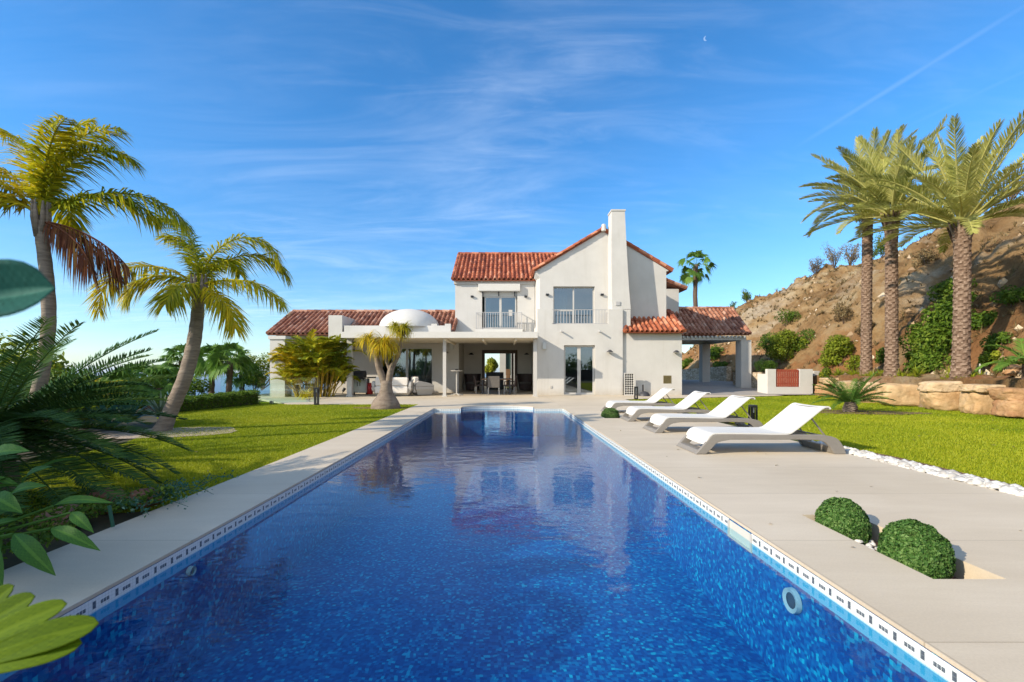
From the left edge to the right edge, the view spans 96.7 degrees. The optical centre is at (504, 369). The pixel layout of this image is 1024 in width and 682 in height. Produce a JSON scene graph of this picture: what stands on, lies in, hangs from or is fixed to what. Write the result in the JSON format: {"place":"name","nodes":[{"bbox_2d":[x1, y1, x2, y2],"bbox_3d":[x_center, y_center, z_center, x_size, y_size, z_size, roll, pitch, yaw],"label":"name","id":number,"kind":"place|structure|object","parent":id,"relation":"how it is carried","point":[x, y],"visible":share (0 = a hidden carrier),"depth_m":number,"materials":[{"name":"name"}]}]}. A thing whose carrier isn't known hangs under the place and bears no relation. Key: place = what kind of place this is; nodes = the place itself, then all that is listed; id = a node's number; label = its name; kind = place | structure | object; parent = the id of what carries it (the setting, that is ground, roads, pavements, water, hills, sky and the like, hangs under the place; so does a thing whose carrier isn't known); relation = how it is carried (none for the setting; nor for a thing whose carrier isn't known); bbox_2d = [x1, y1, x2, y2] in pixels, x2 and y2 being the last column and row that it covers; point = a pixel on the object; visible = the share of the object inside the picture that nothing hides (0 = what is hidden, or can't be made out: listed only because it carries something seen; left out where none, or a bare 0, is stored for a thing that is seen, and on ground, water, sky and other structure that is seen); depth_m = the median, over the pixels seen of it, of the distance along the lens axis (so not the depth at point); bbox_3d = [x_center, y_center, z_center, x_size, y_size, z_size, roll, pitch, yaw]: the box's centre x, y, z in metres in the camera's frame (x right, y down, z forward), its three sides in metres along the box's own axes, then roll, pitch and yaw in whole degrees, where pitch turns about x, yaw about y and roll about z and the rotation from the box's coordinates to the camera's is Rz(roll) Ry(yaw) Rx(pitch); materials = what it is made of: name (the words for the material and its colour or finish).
{"place":"outdoors","nodes":[
{"label":"outdoors","id":0,"kind":"place"},
{"bbox_2d":[0,259,55,316],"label":"dark leaf plant","id":1,"kind":"object","parent":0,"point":[24,286],"visible":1,"depth_m":0.37,"materials":[{"name":"green plant"}]},
{"bbox_2d":[0,404,157,569],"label":"garden bed","id":2,"kind":"object","parent":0,"point":[101,522],"depth_m":3.70,"materials":[{"name":"brown soil"}]},
{"bbox_2d":[0,330,75,389],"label":"bush","id":3,"kind":"object","parent":2,"relation":"on","point":[65,361],"visible":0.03,"depth_m":8.92,"materials":[{"name":"green plant"}]},
{"bbox_2d":[0,357,106,421],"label":"bush","id":4,"kind":"object","parent":2,"relation":"on","point":[54,373],"visible":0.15,"depth_m":8.19,"materials":[{"name":"green plant"}]},
{"bbox_2d":[29,504,78,534],"bbox_3d":[-3.388,1.147,3.454,0.266,0.209,0.336,0,0,-17],"label":"rock","id":5,"kind":"object","parent":2,"relation":"on","point":[67,516],"visible":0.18,"depth_m":3.37,"materials":[{"name":"grey stone"}]},
{"bbox_2d":[0,444,112,585],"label":"broad leaf plant","id":6,"kind":"object","parent":2,"relation":"on","point":[27,549],"visible":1,"depth_m":2.50,"materials":[{"name":"green plant"}]},
{"bbox_2d":[0,484,180,558],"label":"ground cover","id":7,"kind":"object","parent":2,"relation":"on","point":[45,536],"visible":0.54,"depth_m":3.52,"materials":[{"name":"green plant"}]},
{"bbox_2d":[0,316,192,517],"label":"cycad","id":8,"kind":"object","parent":2,"relation":"on","point":[24,424],"visible":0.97,"depth_m":4.03,"materials":[{"name":"green plant"}]},
{"bbox_2d":[0,110,196,448],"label":"palm tree","id":9,"kind":"object","parent":2,"relation":"on","point":[47,177],"visible":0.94,"depth_m":7.04,"materials":[{"name":"green plant"}]},
{"bbox_2d":[100,366,152,400],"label":"fan palm","id":10,"kind":"object","parent":2,"relation":"on","point":[126,373],"visible":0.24,"depth_m":14.76,"materials":[{"name":"green plant"}]},
{"bbox_2d":[107,392,155,424],"bbox_3d":[-7.936,0.779,9.578,1.298,0.749,1.203,0,0,0],"label":"aloe","id":11,"kind":"object","parent":2,"relation":"on","point":[130,406],"visible":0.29,"depth_m":9.60,"materials":[{"name":"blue plant"}]},
{"bbox_2d":[125,362,190,398],"bbox_3d":[-11.850,0.714,15.442,1.888,1.986,1.881,0,0,28],"label":"fan palm","id":12,"kind":"object","parent":2,"relation":"on","point":[156,369],"visible":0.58,"depth_m":15.29,"materials":[{"name":"green plant"}]},
{"bbox_2d":[94,427,237,438],"bbox_3d":[-6.617,1.212,8.842,2.711,0.001,1.680,0,0,0],"label":"gravel bed","id":13,"kind":"object","parent":2,"relation":"on","point":[122,435],"visible":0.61,"depth_m":8.66,"materials":[{"name":"grey gravel"}]},
{"bbox_2d":[86,399,134,427],"bbox_3d":[-7.577,0.796,8.662,1.263,0.648,1.211,0,0,0],"label":"aloe","id":14,"kind":"object","parent":13,"relation":"on","point":[110,408],"visible":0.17,"depth_m":8.63,"materials":[{"name":"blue plant"}]},
{"bbox_2d":[82,215,294,431],"bbox_3d":[-6.284,-0.907,9.279,4.176,4.473,2.755,0,0,0],"label":"palm tree","id":15,"kind":"object","parent":13,"relation":"on","point":[200,279],"visible":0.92,"depth_m":9.00,"materials":[{"name":"green plant"}]},
{"bbox_2d":[1,402,417,520],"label":"lawn","id":16,"kind":"structure","parent":0,"point":[213,457],"depth_m":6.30,"materials":[{"name":"green plant"}]},
{"bbox_2d":[85,488,126,513],"bbox_3d":[-3.458,1.142,3.949,0.314,0.228,0.327,0,0,42],"label":"rock","id":17,"kind":"object","parent":16,"relation":"on","point":[101,496],"visible":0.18,"depth_m":3.87,"materials":[{"name":"grey stone"}]},
{"bbox_2d":[126,487,163,507],"bbox_3d":[-3.197,1.138,4.050,0.222,0.174,0.267,0,0,20],"label":"rock","id":18,"kind":"object","parent":16,"relation":"on","point":[135,492],"visible":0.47,"depth_m":3.99,"materials":[{"name":"grey stone"}]},
{"bbox_2d":[138,390,165,416],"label":"agave","id":19,"kind":"object","parent":16,"relation":"on","point":[158,408],"visible":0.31,"depth_m":10.50,"materials":[{"name":"green plant"}]},
{"bbox_2d":[140,387,260,412],"bbox_3d":[-9.353,1.006,14.351,0.823,0.787,3.835,0,0,12],"label":"hedge","id":20,"kind":"object","parent":16,"relation":"on","point":[202,401],"visible":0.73,"depth_m":14.40,"materials":[{"name":"green plant"}]},
{"bbox_2d":[352,318,415,409],"bbox_3d":[-3.829,-0.182,14.309,2.045,2.891,1.650,0,0,36],"label":"ponytail palm","id":21,"kind":"object","parent":16,"relation":"on","point":[386,398],"visible":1,"depth_m":14.23,"materials":[{"name":"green plant"}]},
{"bbox_2d":[79,372,485,394],"bbox_3d":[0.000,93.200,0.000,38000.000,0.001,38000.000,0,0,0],"label":"sea","id":22,"kind":"structure","parent":0,"point":[219,384],"depth_m":2543.88,"materials":[{"name":"blue liquid"}]},
{"bbox_2d":[0,0,1023,372],"label":"sky","id":23,"kind":"structure","parent":0,"point":[372,144],"materials":[{"name":"blue"}]},
{"bbox_2d":[3,389,1023,681],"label":"pool deck","id":24,"kind":"structure","parent":0,"point":[969,619],"depth_m":3.70,"materials":[{"name":"ceramic"}]},
{"bbox_2d":[0,584,98,673],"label":"paddle leaf plant","id":25,"kind":"object","parent":24,"relation":"on","point":[33,635],"visible":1,"depth_m":0.61,"materials":[{"name":"green plant"}]},
{"bbox_2d":[108,467,238,517],"bbox_3d":[-3.005,1.093,4.166,0.697,0.230,1.152,0,0,0],"label":"creeper","id":26,"kind":"object","parent":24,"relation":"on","point":[175,485],"visible":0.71,"depth_m":4.08,"materials":[{"name":"green plant"}]},
{"bbox_2d":[268,336,292,396],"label":"terrace column","id":27,"kind":"structure","parent":24,"relation":"on","point":[280,388],"depth_m":20.10,"materials":[{"name":"paint"}]},
{"bbox_2d":[265,328,366,396],"bbox_3d":[-8.360,-0.257,20.364,4.272,2.975,3.715,0,0,0],"label":"clumping palm","id":28,"kind":"object","parent":24,"relation":"on","point":[321,361],"visible":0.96,"depth_m":19.82,"materials":[{"name":"plant"}]},
{"bbox_2d":[353,371,375,394],"bbox_3d":[-6.940,0.619,21.980,1.380,1.159,0.560,0,0,0],"label":"gas barbecue","id":29,"kind":"object","parent":24,"relation":"on","point":[360,387],"visible":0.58,"depth_m":21.73,"materials":[{"name":"silver metal"}]},
{"bbox_2d":[372,377,413,395],"bbox_3d":[-5.110,0.755,20.981,1.800,0.830,0.938,0,0,0],"label":"garden sofa","id":30,"kind":"object","parent":24,"relation":"on","point":[401,386],"visible":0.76,"depth_m":20.55,"materials":[{"name":"grey fabric"}]},
{"bbox_2d":[411,377,433,394],"bbox_3d":[-3.922,0.745,21.491,0.938,0.850,0.950,0,0,-28],"label":"garden armchair","id":31,"kind":"object","parent":24,"relation":"on","point":[422,388],"visible":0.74,"depth_m":21.07,"materials":[{"name":"grey fabric"}]},
{"bbox_2d":[464,374,480,389],"bbox_3d":[-1.832,0.690,25.944,0.993,0.940,0.771,0,0,-15],"label":"tub chair","id":32,"kind":"object","parent":24,"relation":"on","point":[469,381],"visible":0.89,"depth_m":25.82,"materials":[{"name":"brown wicker"}]},
{"bbox_2d":[266,209,687,396],"bbox_3d":[-0.499,-3.236,26.149,22.598,8.873,12.498,0,0,0],"label":"villa","id":33,"kind":"object","parent":24,"relation":"on","point":[591,314],"visible":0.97,"depth_m":22.50,"materials":[{"name":"paint"}]},
{"bbox_2d":[381,348,431,383],"bbox_3d":[-5.160,0.000,24.140,2.716,2.316,0.080,0,0,0],"label":"sliding window","id":34,"kind":"structure","parent":33,"relation":"in","point":[412,362],"depth_m":24.14,"materials":[{"name":"grey"}]},
{"bbox_2d":[482,292,516,327],"bbox_3d":[-0.245,-3.156,24.125,1.850,1.948,0.310,0,0,0],"label":"window","id":35,"kind":"structure","parent":33,"relation":"in","point":[493,301],"depth_m":24.18,"materials":[{"name":"clear glass"}]},
{"bbox_2d":[553,287,593,322],"bbox_3d":[3.441,-3.188,22.700,2.040,1.871,0.080,0,0,0],"label":"window","id":36,"kind":"structure","parent":33,"relation":"in","point":[563,297],"depth_m":22.70,"materials":[{"name":"clear glass"}]},
{"bbox_2d":[564,345,593,393],"bbox_3d":[3.547,0.003,21.655,1.465,2.331,0.130,0,0,0],"label":"door","id":37,"kind":"structure","parent":33,"relation":"in","point":[578,359],"depth_m":21.68,"materials":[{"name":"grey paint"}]},
{"bbox_2d":[0,406,975,681],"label":"swimming pool","id":38,"kind":"structure","parent":24,"relation":"in","point":[544,550],"depth_m":3.90,"materials":[{"name":"tile"}]},
{"bbox_2d":[411,408,584,436],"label":"water","id":39,"kind":"structure","parent":38,"relation":"in","point":[502,412],"depth_m":12.60,"materials":[{"name":"blue liquid"}]},
{"bbox_2d":[487,376,499,394],"bbox_3d":[-0.507,0.750,21.701,0.580,0.901,0.657,0,0,0],"label":"dining chair","id":40,"kind":"object","parent":24,"relation":"on","point":[493,381],"visible":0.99,"depth_m":21.42,"materials":[{"name":"beige fabric"}]},
{"bbox_2d":[517,374,531,389],"bbox_3d":[1.225,0.690,25.944,0.992,0.940,0.771,0,0,15],"label":"tub chair","id":41,"kind":"object","parent":24,"relation":"on","point":[524,381],"visible":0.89,"depth_m":25.87,"materials":[{"name":"brown wicker"}]},
{"bbox_2d":[601,408,619,417],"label":"ball shrub","id":42,"kind":"object","parent":24,"relation":"on","point":[610,413],"visible":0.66,"depth_m":11.50,"materials":[{"name":"green plant"}]},
{"bbox_2d":[624,373,635,395],"bbox_3d":[5.848,0.671,21.255,0.530,1.059,0.150,0,0,0],"label":"lattice screen","id":43,"kind":"object","parent":24,"relation":"on","point":[629,381],"visible":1,"depth_m":21.21,"materials":[{"name":"grey paint"}]},
{"bbox_2d":[600,388,676,410],"bbox_3d":[3.872,0.857,12.929,2.144,0.680,0.740,0,0,-1],"label":"sun lounger","id":44,"kind":"object","parent":24,"relation":"on","point":[655,398],"visible":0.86,"depth_m":12.66,"materials":[{"name":"beige plastic"}]},
{"bbox_2d":[620,391,710,420],"bbox_3d":[3.928,0.857,10.911,2.144,0.680,0.740,0,0,0],"label":"sun lounger","id":45,"kind":"object","parent":24,"relation":"on","point":[682,406],"visible":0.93,"depth_m":10.65,"materials":[{"name":"beige plastic"}]},
{"bbox_2d":[643,395,762,432],"bbox_3d":[3.910,0.857,9.005,2.144,0.680,0.740,0,0,-1],"label":"sun lounger","id":46,"kind":"object","parent":24,"relation":"on","point":[725,409],"visible":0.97,"depth_m":8.82,"materials":[{"name":"beige plastic"}]},
{"bbox_2d":[676,403,845,453],"bbox_3d":[3.783,0.857,6.826,2.144,0.680,0.740,0,0,0],"label":"sun lounger","id":47,"kind":"object","parent":24,"relation":"on","point":[786,423],"visible":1,"depth_m":6.63,"materials":[{"name":"beige plastic"}]},
{"bbox_2d":[860,539,957,578],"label":"planter soil","id":48,"kind":"structure","parent":24,"relation":"in","point":[876,543],"depth_m":3.43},
{"bbox_2d":[814,497,872,544],"bbox_3d":[2.661,1.168,3.585,0.380,0.328,0.379,0,0,0],"label":"ball shrub","id":49,"kind":"object","parent":48,"relation":"on","point":[848,518],"visible":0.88,"depth_m":3.47,"materials":[{"name":"green plant"}]},
{"bbox_2d":[876,518,955,578],"bbox_3d":[2.662,1.154,2.952,0.399,0.356,0.392,0,0,0],"label":"ball shrub","id":50,"kind":"object","parent":48,"relation":"on","point":[922,548],"visible":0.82,"depth_m":2.84,"materials":[{"name":"green plant"}]},
{"bbox_2d":[260,377,816,441],"bbox_3d":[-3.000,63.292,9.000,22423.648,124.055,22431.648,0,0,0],"label":"ground","id":51,"kind":"structure","parent":0,"point":[730,423],"depth_m":20.08,"materials":[{"name":"grey concrete"}]},
{"bbox_2d":[117,360,170,401],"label":"fan palm","id":52,"kind":"object","parent":51,"relation":"on","point":[140,368],"visible":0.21,"depth_m":16.89,"materials":[{"name":"green plant"}]},
{"bbox_2d":[158,343,196,378],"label":"fan palm","id":53,"kind":"object","parent":51,"relation":"on","point":[172,352],"visible":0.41,"depth_m":22.50,"materials":[{"name":"green plant"}]},
{"bbox_2d":[174,374,212,395],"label":"bush","id":54,"kind":"object","parent":51,"relation":"on","point":[198,385],"visible":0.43,"depth_m":20.01,"materials":[{"name":"green plant"}]},
{"bbox_2d":[192,343,237,393],"bbox_3d":[-14.011,0.214,21.955,2.107,3.080,2.137,0,0,-25],"label":"fan palm","id":55,"kind":"object","parent":51,"relation":"on","point":[201,366],"visible":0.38,"depth_m":21.78,"materials":[{"name":"green plant"}]},
{"bbox_2d":[205,341,254,391],"bbox_3d":[-12.600,0.205,20.988,2.144,3.105,2.253,0,0,-23],"label":"fan palm","id":56,"kind":"object","parent":51,"relation":"on","point":[216,366],"visible":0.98,"depth_m":20.82,"materials":[{"name":"green plant"}]},
{"bbox_2d":[223,361,260,391],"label":"fan palm","id":57,"kind":"object","parent":51,"relation":"on","point":[237,383],"visible":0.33,"depth_m":23.77,"materials":[{"name":"green plant"}]},
{"bbox_2d":[234,352,269,389],"bbox_3d":[-13.978,0.049,26.256,3.016,2.286,2.282,0,0,-25],"label":"bush","id":58,"kind":"object","parent":51,"relation":"on","point":[260,362],"visible":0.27,"depth_m":26.01,"materials":[{"name":"green plant"}]},
{"bbox_2d":[237,368,267,390],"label":"bush","id":59,"kind":"object","parent":51,"relation":"on","point":[255,380],"visible":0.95,"depth_m":21.86,"materials":[{"name":"green plant"}]},
{"bbox_2d":[485,357,498,372],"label":"bush","id":60,"kind":"object","parent":51,"relation":"on","point":[492,365],"visible":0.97,"depth_m":31.95,"materials":[{"name":"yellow plant"}]},
{"bbox_2d":[485,354,514,384],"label":"courtyard wall","id":61,"kind":"structure","parent":51,"relation":"on","point":[505,361],"depth_m":34.30,"materials":[{"name":"grey paint"}]},
{"bbox_2d":[682,380,814,394],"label":"driveway","id":62,"kind":"structure","parent":0,"point":[689,387],"depth_m":24.44,"materials":[{"name":"concrete"}]},
{"bbox_2d":[682,366,730,380],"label":"rubble wall","id":63,"kind":"structure","parent":62,"relation":"on","point":[721,373],"depth_m":31.25,"materials":[{"name":"stone"}]},
{"bbox_2d":[672,306,751,387],"bbox_3d":[11.092,-1.309,27.646,5.512,5.019,5.247,0,0,0],"label":"carport","id":64,"kind":"object","parent":62,"relation":"on","point":[704,326],"visible":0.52,"depth_m":25.88,"materials":[{"name":"tile"}]},
{"bbox_2d":[733,372,796,387],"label":"planter wall","id":65,"kind":"structure","parent":62,"relation":"on","point":[753,379],"depth_m":25.31,"materials":[{"name":"stone"}]},
{"bbox_2d":[753,358,777,373],"bbox_3d":[13.921,-0.068,24.325,1.159,1.166,1.080,0,0,0],"label":"rosemary","id":66,"kind":"object","parent":65,"relation":"on","point":[771,364],"visible":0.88,"depth_m":24.14,"materials":[{"name":"green plant"}]},
{"bbox_2d":[757,369,812,393],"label":"bin store","id":67,"kind":"structure","parent":62,"relation":"on","point":[776,381],"depth_m":22.30,"materials":[{"name":"paint"}]},
{"bbox_2d":[776,369,798,386],"bbox_3d":[13.891,0.405,22.360,1.151,0.850,0.060,0,0,0],"label":"door","id":68,"kind":"structure","parent":67,"relation":"in","point":[784,377],"depth_m":22.33,"materials":[{"name":"red wood"}]},
{"bbox_2d":[630,395,1023,486],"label":"lawn","id":69,"kind":"structure","parent":0,"point":[916,436],"depth_m":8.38,"materials":[{"name":"green plant"}]},
{"bbox_2d":[819,410,930,413],"bbox_3d":[10.250,1.212,13.104,3.502,0.001,1.508,0,0,0],"label":"soil bed","id":70,"kind":"object","parent":69,"relation":"on","point":[841,412],"visible":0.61,"depth_m":12.93,"materials":[{"name":"brown soil"}]},
{"bbox_2d":[811,371,896,411],"bbox_3d":[9.977,0.643,13.061,2.001,1.253,2.044,0,0,34],"label":"cycad","id":71,"kind":"object","parent":70,"relation":"on","point":[854,394],"visible":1,"depth_m":12.95,"materials":[{"name":"green plant"}]},
{"bbox_2d":[875,383,919,405],"bbox_3d":[13.709,0.842,15.412,1.754,0.785,0.778,0,0,14],"label":"boulder","id":72,"kind":"object","parent":69,"relation":"on","point":[905,394],"visible":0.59,"depth_m":15.17,"materials":[{"name":"beige stone"}]},
{"bbox_2d":[859,450,1009,490],"bbox_3d":[5.180,1.216,4.700,0.560,0.008,5.400,0,0,0],"label":"bark strip","id":73,"kind":"object","parent":69,"relation":"on","point":[931,465],"visible":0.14,"depth_m":5.83,"materials":[{"name":"brown soil"}]},
{"bbox_2d":[811,440,1023,496],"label":"pebbles","id":74,"kind":"object","parent":73,"relation":"on","point":[1016,489],"visible":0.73,"depth_m":5.18,"materials":[{"name":"white gravel"}]},
{"bbox_2d":[919,392,959,410],"bbox_3d":[13.603,0.922,13.847,1.491,0.677,0.792,0,0,14],"label":"boulder","id":75,"kind":"object","parent":69,"relation":"on","point":[940,401],"visible":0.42,"depth_m":13.62,"materials":[{"name":"beige stone"}]},
{"bbox_2d":[917,381,962,392],"bbox_3d":[13.609,0.505,13.844,1.662,0.370,0.779,0,0,14],"label":"boulder","id":76,"kind":"object","parent":75,"relation":"on","point":[939,386],"visible":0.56,"depth_m":13.62,"materials":[{"name":"beige stone"}]},
{"bbox_2d":[958,392,994,414],"bbox_3d":[13.418,0.903,12.561,1.204,0.753,0.779,0,0,15],"label":"boulder","id":77,"kind":"object","parent":69,"relation":"on","point":[978,403],"visible":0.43,"depth_m":12.39,"materials":[{"name":"beige stone"}]},
{"bbox_2d":[959,384,1005,392],"bbox_3d":[13.395,0.511,12.446,1.339,0.245,0.791,0,0,13],"label":"boulder","id":78,"kind":"object","parent":77,"relation":"on","point":[980,388],"visible":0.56,"depth_m":12.29,"materials":[{"name":"beige stone"}]},
{"bbox_2d":[991,400,1023,417],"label":"boulder","id":79,"kind":"object","parent":69,"relation":"on","point":[1005,408],"visible":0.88,"depth_m":11.38,"materials":[{"name":"beige stone"}]},
{"bbox_2d":[986,387,1023,400],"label":"boulder","id":80,"kind":"object","parent":79,"relation":"on","point":[1005,393],"visible":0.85,"depth_m":11.44,"materials":[{"name":"beige stone"}]},
{"bbox_2d":[682,203,1023,418],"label":"hill","id":81,"kind":"structure","parent":0,"point":[937,271],"depth_m":23.23,"materials":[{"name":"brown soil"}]},
{"bbox_2d":[677,250,717,306],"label":"fan palm","id":82,"kind":"object","parent":81,"relation":"on","point":[695,277],"visible":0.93,"depth_m":44.80,"materials":[{"name":"green plant"}]},
{"bbox_2d":[762,329,809,362],"bbox_3d":[17.392,-1.142,27.567,3.589,2.752,2.035,0,0,0],"label":"bush","id":83,"kind":"object","parent":81,"relation":"on","point":[780,346],"visible":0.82,"depth_m":27.19,"materials":[{"name":"green plant"}]},
{"bbox_2d":[774,308,801,326],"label":"bush","id":84,"kind":"object","parent":81,"relation":"on","point":[790,315],"visible":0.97,"depth_m":31.16,"materials":[{"name":"green plant"}]},
{"bbox_2d":[792,328,816,351],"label":"bush","id":85,"kind":"object","parent":81,"relation":"on","point":[806,334],"visible":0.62,"depth_m":27.28,"materials":[{"name":"green plant"}]},
{"bbox_2d":[820,242,845,267],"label":"ridge shrub","id":86,"kind":"object","parent":81,"relation":"on","point":[832,257],"visible":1,"depth_m":39.20,"materials":[{"name":"grey plant"}]},
{"bbox_2d":[818,334,857,366],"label":"bush","id":87,"kind":"object","parent":81,"relation":"on","point":[838,347],"visible":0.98,"depth_m":23.11,"materials":[{"name":"green plant"}]},
{"bbox_2d":[831,303,853,323],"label":"bush","id":88,"kind":"object","parent":81,"relation":"on","point":[842,311],"visible":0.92,"depth_m":25.70,"materials":[{"name":"brown plant"}]},
{"bbox_2d":[842,354,859,370],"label":"bush","id":89,"kind":"object","parent":81,"relation":"on","point":[853,364],"visible":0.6,"depth_m":22.12,"materials":[{"name":"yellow plant"}]},
{"bbox_2d":[842,242,861,264],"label":"ridge shrub","id":90,"kind":"object","parent":81,"relation":"on","point":[855,257],"visible":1,"depth_m":35.12,"materials":[{"name":"grey plant"}]},
{"bbox_2d":[683,222,1023,377],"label":"loose stones","id":91,"kind":"object","parent":81,"relation":"on","point":[1002,281],"visible":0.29,"depth_m":23.02,"materials":[{"name":"beige stone"}]},
{"bbox_2d":[798,123,945,374],"bbox_3d":[15.601,-4.750,19.479,5.054,10.240,5.294,0,0,0],"label":"date palm","id":92,"kind":"object","parent":81,"relation":"on","point":[866,364],"visible":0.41,"depth_m":19.36,"materials":[{"name":"green plant"}]},
{"bbox_2d":[803,113,994,375],"bbox_3d":[14.606,-4.216,17.319,5.572,9.296,5.468,0,0,0],"label":"date palm","id":93,"kind":"object","parent":81,"relation":"on","point":[877,194],"visible":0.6,"depth_m":17.04,"materials":[{"name":"green plant"}]},
{"bbox_2d":[911,247,940,267],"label":"bush","id":94,"kind":"object","parent":81,"relation":"on","point":[930,254],"visible":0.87,"depth_m":24.30,"materials":[{"name":"brown plant"}]},
{"bbox_2d":[843,109,1023,378],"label":"date palm","id":95,"kind":"object","parent":81,"relation":"on","point":[964,203],"visible":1,"depth_m":13.79,"materials":[{"name":"green plant"}]},
{"bbox_2d":[898,287,977,373],"bbox_3d":[16.020,-1.338,16.946,2.500,3.687,2.028,0,0,-27],"label":"bush","id":96,"kind":"object","parent":81,"relation":"on","point":[936,330],"visible":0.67,"depth_m":16.65,"materials":[{"name":"green plant"}]},
{"bbox_2d":[927,277,977,302],"bbox_3d":[18.371,-3.075,18.651,1.721,1.517,1.448,0,0,0],"label":"bush","id":97,"kind":"object","parent":81,"relation":"on","point":[943,288],"visible":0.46,"depth_m":18.61,"materials":[{"name":"green plant"}]},
{"bbox_2d":[971,310,997,329],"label":"bush","id":98,"kind":"object","parent":81,"relation":"on","point":[983,318],"visible":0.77,"depth_m":16.00,"materials":[{"name":"green plant"}]},
{"bbox_2d":[978,350,1001,370],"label":"bush","id":99,"kind":"object","parent":81,"relation":"on","point":[988,356],"visible":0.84,"depth_m":14.44,"materials":[{"name":"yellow plant"}]},
{"bbox_2d":[979,331,1013,351],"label":"bush","id":100,"kind":"object","parent":81,"relation":"on","point":[1002,336],"visible":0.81,"depth_m":14.69,"materials":[{"name":"green plant"}]},
{"bbox_2d":[974,338,1023,379],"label":"young palm","id":101,"kind":"object","parent":81,"relation":"on","point":[1003,364],"visible":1,"depth_m":11.73,"materials":[{"name":"green plant"}]},
{"bbox_2d":[988,285,1023,307],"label":"bush","id":102,"kind":"object","parent":81,"relation":"on","point":[1009,296],"visible":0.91,"depth_m":15.60,"materials":[{"name":"green plant"}]},
{"bbox_2d":[1001,364,1021,375],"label":"rock","id":103,"kind":"object","parent":81,"relation":"on","point":[1016,369],"visible":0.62,"depth_m":12.47,"materials":[{"name":"beige stone"}]},
{"bbox_2d":[832,367,985,379],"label":"bank grass","id":104,"kind":"structure","parent":0,"point":[898,373],"depth_m":16.14,"materials":[{"name":"green plant"}]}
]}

